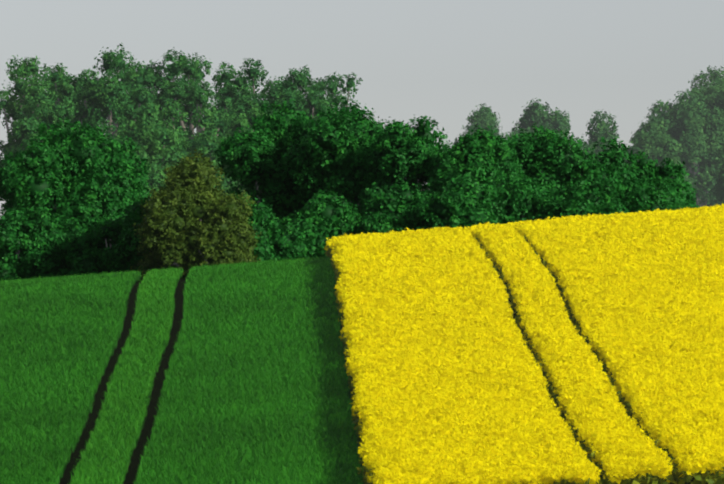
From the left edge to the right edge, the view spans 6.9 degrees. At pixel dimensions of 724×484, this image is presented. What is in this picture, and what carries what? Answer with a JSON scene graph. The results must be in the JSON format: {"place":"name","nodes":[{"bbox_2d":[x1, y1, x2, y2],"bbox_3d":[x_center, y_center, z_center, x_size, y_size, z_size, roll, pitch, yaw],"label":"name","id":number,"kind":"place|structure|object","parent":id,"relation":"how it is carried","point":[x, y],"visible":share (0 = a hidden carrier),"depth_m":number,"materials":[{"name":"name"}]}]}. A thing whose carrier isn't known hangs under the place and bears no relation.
{"place":"outdoors","nodes":[
{"label":"outdoors","id":0,"kind":"place"},
{"bbox_2d":[0,255,365,483],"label":"wheat field","id":1,"kind":"structure","parent":0,"point":[288,439],"depth_m":218.11,"materials":[{"name":"green plant"}]},
{"bbox_2d":[4,271,707,483],"bbox_3d":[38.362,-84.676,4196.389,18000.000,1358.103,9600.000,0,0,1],"label":"terrain","id":2,"kind":"structure","parent":0,"point":[135,458],"depth_m":219.60,"materials":[{"name":"soil"}]},
{"bbox_2d":[0,55,62,211],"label":"tree","id":3,"kind":"object","parent":2,"relation":"on","point":[29,93],"visible":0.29,"depth_m":515.52,"materials":[{"name":"green plant"}]},
{"bbox_2d":[0,203,88,280],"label":"oak tree","id":4,"kind":"object","parent":2,"relation":"on","point":[31,242],"visible":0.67,"depth_m":392.73,"materials":[{"name":"green plant"}]},
{"bbox_2d":[13,96,79,144],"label":"tree","id":5,"kind":"object","parent":2,"relation":"on","point":[28,128],"visible":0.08,"depth_m":476.09,"materials":[{"name":"green plant"}]},
{"bbox_2d":[34,65,80,114],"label":"tree","id":6,"kind":"object","parent":2,"relation":"on","point":[52,82],"depth_m":541.23,"materials":[{"name":"green plant"}]},
{"bbox_2d":[40,63,99,136],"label":"tree","id":7,"kind":"object","parent":2,"relation":"on","point":[68,88],"visible":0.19,"depth_m":525.78,"materials":[{"name":"green plant"}]},
{"bbox_2d":[0,117,152,234],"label":"oak tree","id":8,"kind":"object","parent":2,"relation":"on","point":[90,178],"visible":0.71,"depth_m":403.14,"materials":[{"name":"green plant"}]},
{"bbox_2d":[60,209,133,275],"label":"oak tree","id":9,"kind":"object","parent":2,"relation":"on","point":[90,252],"visible":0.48,"depth_m":391.20,"materials":[{"name":"green plant"}]},
{"bbox_2d":[68,42,156,144],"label":"tree","id":10,"kind":"object","parent":2,"relation":"on","point":[114,103],"visible":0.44,"depth_m":505.74,"materials":[{"name":"green plant"}]},
{"bbox_2d":[110,189,160,282],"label":"oak tree","id":11,"kind":"object","parent":2,"relation":"on","point":[129,241],"visible":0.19,"depth_m":387.73,"materials":[{"name":"green plant"}]},
{"bbox_2d":[112,61,158,119],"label":"tree","id":12,"kind":"object","parent":2,"relation":"on","point":[123,81],"depth_m":536.44,"materials":[{"name":"green plant"}]},
{"bbox_2d":[104,101,168,156],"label":"tree","id":13,"kind":"object","parent":2,"relation":"on","point":[148,114],"visible":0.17,"depth_m":465.31,"materials":[{"name":"green plant"}]},
{"bbox_2d":[125,122,187,199],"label":"tree","id":14,"kind":"object","parent":2,"relation":"on","point":[161,153],"visible":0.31,"depth_m":445.56,"materials":[{"name":"green plant"}]},
{"bbox_2d":[121,47,194,134],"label":"tree","id":15,"kind":"object","parent":2,"relation":"on","point":[153,79],"visible":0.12,"depth_m":521.17,"materials":[{"name":"green plant"}]},
{"bbox_2d":[130,182,214,282],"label":"olive tree","id":16,"kind":"object","parent":2,"relation":"on","point":[166,225],"visible":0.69,"depth_m":378.99,"materials":[{"name":"green plant"}]},
{"bbox_2d":[147,99,225,162],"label":"tree","id":17,"kind":"object","parent":2,"relation":"on","point":[203,123],"visible":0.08,"depth_m":461.28,"materials":[{"name":"green plant"}]},
{"bbox_2d":[160,52,232,139],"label":"tree","id":18,"kind":"object","parent":2,"relation":"on","point":[191,91],"visible":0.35,"depth_m":510.60,"materials":[{"name":"green plant"}]},
{"bbox_2d":[142,149,255,278],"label":"olive tree","id":19,"kind":"object","parent":2,"relation":"on","point":[199,178],"visible":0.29,"depth_m":382.84,"materials":[{"name":"green plant"}]},
{"bbox_2d":[184,127,247,197],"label":"tree","id":20,"kind":"object","parent":2,"relation":"on","point":[209,145],"visible":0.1,"depth_m":451.17,"materials":[{"name":"green plant"}]},
{"bbox_2d":[176,190,260,278],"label":"olive tree","id":21,"kind":"object","parent":2,"relation":"on","point":[224,236],"visible":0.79,"depth_m":378.21,"materials":[{"name":"green plant"}]},
{"bbox_2d":[202,61,260,135],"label":"tree","id":22,"kind":"object","parent":2,"relation":"on","point":[227,93],"visible":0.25,"depth_m":530.42,"materials":[{"name":"green plant"}]},
{"bbox_2d":[213,100,270,195],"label":"tree","id":23,"kind":"object","parent":2,"relation":"on","point":[242,122],"visible":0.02,"depth_m":470.92,"materials":[{"name":"green plant"}]},
{"bbox_2d":[230,188,279,261],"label":"oak tree","id":24,"kind":"object","parent":2,"relation":"on","point":[259,218],"visible":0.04,"depth_m":387.39,"materials":[{"name":"green plant"}]},
{"bbox_2d":[218,58,307,143],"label":"tree","id":25,"kind":"object","parent":2,"relation":"on","point":[254,74],"visible":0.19,"depth_m":516.03,"materials":[{"name":"green plant"}]},
{"bbox_2d":[214,99,319,221],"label":"oak tree","id":26,"kind":"object","parent":2,"relation":"on","point":[253,160],"visible":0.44,"depth_m":413.19,"materials":[{"name":"green plant"}]},
{"bbox_2d":[259,76,305,114],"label":"tree","id":27,"kind":"object","parent":2,"relation":"on","point":[267,85],"depth_m":541.81,"materials":[{"name":"green plant"}]},
{"bbox_2d":[254,202,319,261],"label":"oak tree","id":28,"kind":"object","parent":2,"relation":"on","point":[288,244],"visible":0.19,"depth_m":389.91,"materials":[{"name":"green plant"}]},
{"bbox_2d":[271,65,333,132],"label":"tree","id":29,"kind":"object","parent":2,"relation":"on","point":[298,83],"visible":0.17,"depth_m":525.48,"materials":[{"name":"green plant"}]},
{"bbox_2d":[279,189,366,257],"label":"oak tree","id":30,"kind":"object","parent":2,"relation":"on","point":[321,219],"visible":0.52,"depth_m":392.66,"materials":[{"name":"green plant"}]},
{"bbox_2d":[313,72,362,114],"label":"tree","id":31,"kind":"object","parent":2,"relation":"on","point":[332,87],"visible":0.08,"depth_m":536.33,"materials":[{"name":"green plant"}]},
{"bbox_2d":[273,96,410,220],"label":"oak tree","id":32,"kind":"object","parent":2,"relation":"on","point":[328,155],"visible":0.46,"depth_m":408.57,"materials":[{"name":"green plant"}]},
{"bbox_2d":[350,178,437,234],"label":"oak tree","id":33,"kind":"object","parent":2,"relation":"on","point":[395,211],"visible":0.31,"depth_m":393.46,"materials":[{"name":"green plant"}]},
{"bbox_2d":[356,116,456,214],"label":"oak tree","id":34,"kind":"object","parent":2,"relation":"on","point":[414,149],"visible":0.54,"depth_m":404.26,"materials":[{"name":"green plant"}]},
{"bbox_2d":[414,178,508,229],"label":"oak tree","id":35,"kind":"object","parent":2,"relation":"on","point":[468,204],"visible":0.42,"depth_m":390.62,"materials":[{"name":"green plant"}]},
{"bbox_2d":[418,125,525,196],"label":"oak tree","id":36,"kind":"object","parent":2,"relation":"on","point":[482,157],"visible":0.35,"depth_m":400.22,"materials":[{"name":"green plant"}]},
{"bbox_2d":[451,103,501,147],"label":"tree","id":37,"kind":"object","parent":2,"relation":"on","point":[482,118],"visible":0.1,"depth_m":864.41,"materials":[{"name":"green plant"}]},
{"bbox_2d":[486,173,568,223],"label":"oak tree","id":38,"kind":"object","parent":2,"relation":"on","point":[520,199],"visible":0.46,"depth_m":392.56,"materials":[{"name":"green plant"}]},
{"bbox_2d":[507,98,572,148],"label":"tree","id":39,"kind":"object","parent":2,"relation":"on","point":[554,120],"visible":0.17,"depth_m":855.31,"materials":[{"name":"green plant"}]},
{"bbox_2d":[501,123,589,191],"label":"oak tree","id":40,"kind":"object","parent":2,"relation":"on","point":[542,153],"visible":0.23,"depth_m":404.97,"materials":[{"name":"green plant"}]},
{"bbox_2d":[543,172,629,219],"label":"oak tree","id":41,"kind":"object","parent":2,"relation":"on","point":[587,195],"visible":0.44,"depth_m":391.57,"materials":[{"name":"green plant"}]},
{"bbox_2d":[581,111,621,160],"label":"tree","id":42,"kind":"object","parent":2,"relation":"on","point":[603,128],"visible":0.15,"depth_m":845.44,"materials":[{"name":"green plant"}]},
{"bbox_2d":[554,137,650,211],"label":"oak tree","id":43,"kind":"object","parent":2,"relation":"on","point":[610,164],"visible":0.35,"depth_m":395.32,"materials":[{"name":"green plant"}]},
{"bbox_2d":[623,116,669,165],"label":"tree","id":44,"kind":"object","parent":2,"relation":"on","point":[643,139],"visible":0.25,"depth_m":794.85,"materials":[{"name":"green plant"}]},
{"bbox_2d":[614,174,686,212],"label":"oak tree","id":45,"kind":"object","parent":2,"relation":"on","point":[651,197],"visible":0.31,"depth_m":393.07,"materials":[{"name":"green plant"}]},
{"bbox_2d":[623,150,699,208],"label":"oak tree","id":46,"kind":"object","parent":2,"relation":"on","point":[644,167],"visible":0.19,"depth_m":400.53,"materials":[{"name":"green plant"}]},
{"bbox_2d":[646,131,683,188],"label":"tree","id":47,"kind":"object","parent":2,"relation":"on","point":[667,147],"visible":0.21,"depth_m":785.00,"materials":[{"name":"green plant"}]},
{"bbox_2d":[646,89,708,191],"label":"tree","id":48,"kind":"object","parent":2,"relation":"on","point":[667,114],"visible":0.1,"depth_m":874.96,"materials":[{"name":"green plant"}]},
{"bbox_2d":[667,100,723,207],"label":"tree","id":49,"kind":"object","parent":2,"relation":"on","point":[697,135],"visible":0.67,"depth_m":863.38,"materials":[{"name":"green plant"}]},
{"bbox_2d":[688,65,723,119],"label":"tree","id":50,"kind":"object","parent":2,"relation":"on","point":[710,91],"visible":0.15,"depth_m":893.54,"materials":[{"name":"green plant"}]},
{"bbox_2d":[710,139,723,205],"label":"tree","id":51,"kind":"object","parent":2,"relation":"on","point":[719,189],"visible":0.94,"depth_m":774.39,"materials":[{"name":"green plant"}]},
{"bbox_2d":[717,92,723,130],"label":"tree","id":52,"kind":"object","parent":2,"relation":"on","point":[721,105],"depth_m":886.37,"materials":[{"name":"green plant"}]},
{"bbox_2d":[0,0,723,224],"label":"sky","id":53,"kind":"structure","parent":0,"point":[440,60],"materials":[{"name":"grey"}]},
{"bbox_2d":[324,203,723,483],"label":"rapeseed field","id":54,"kind":"structure","parent":0,"point":[643,293],"depth_m":208.65,"materials":[{"name":"yellow plant"}]}
]}

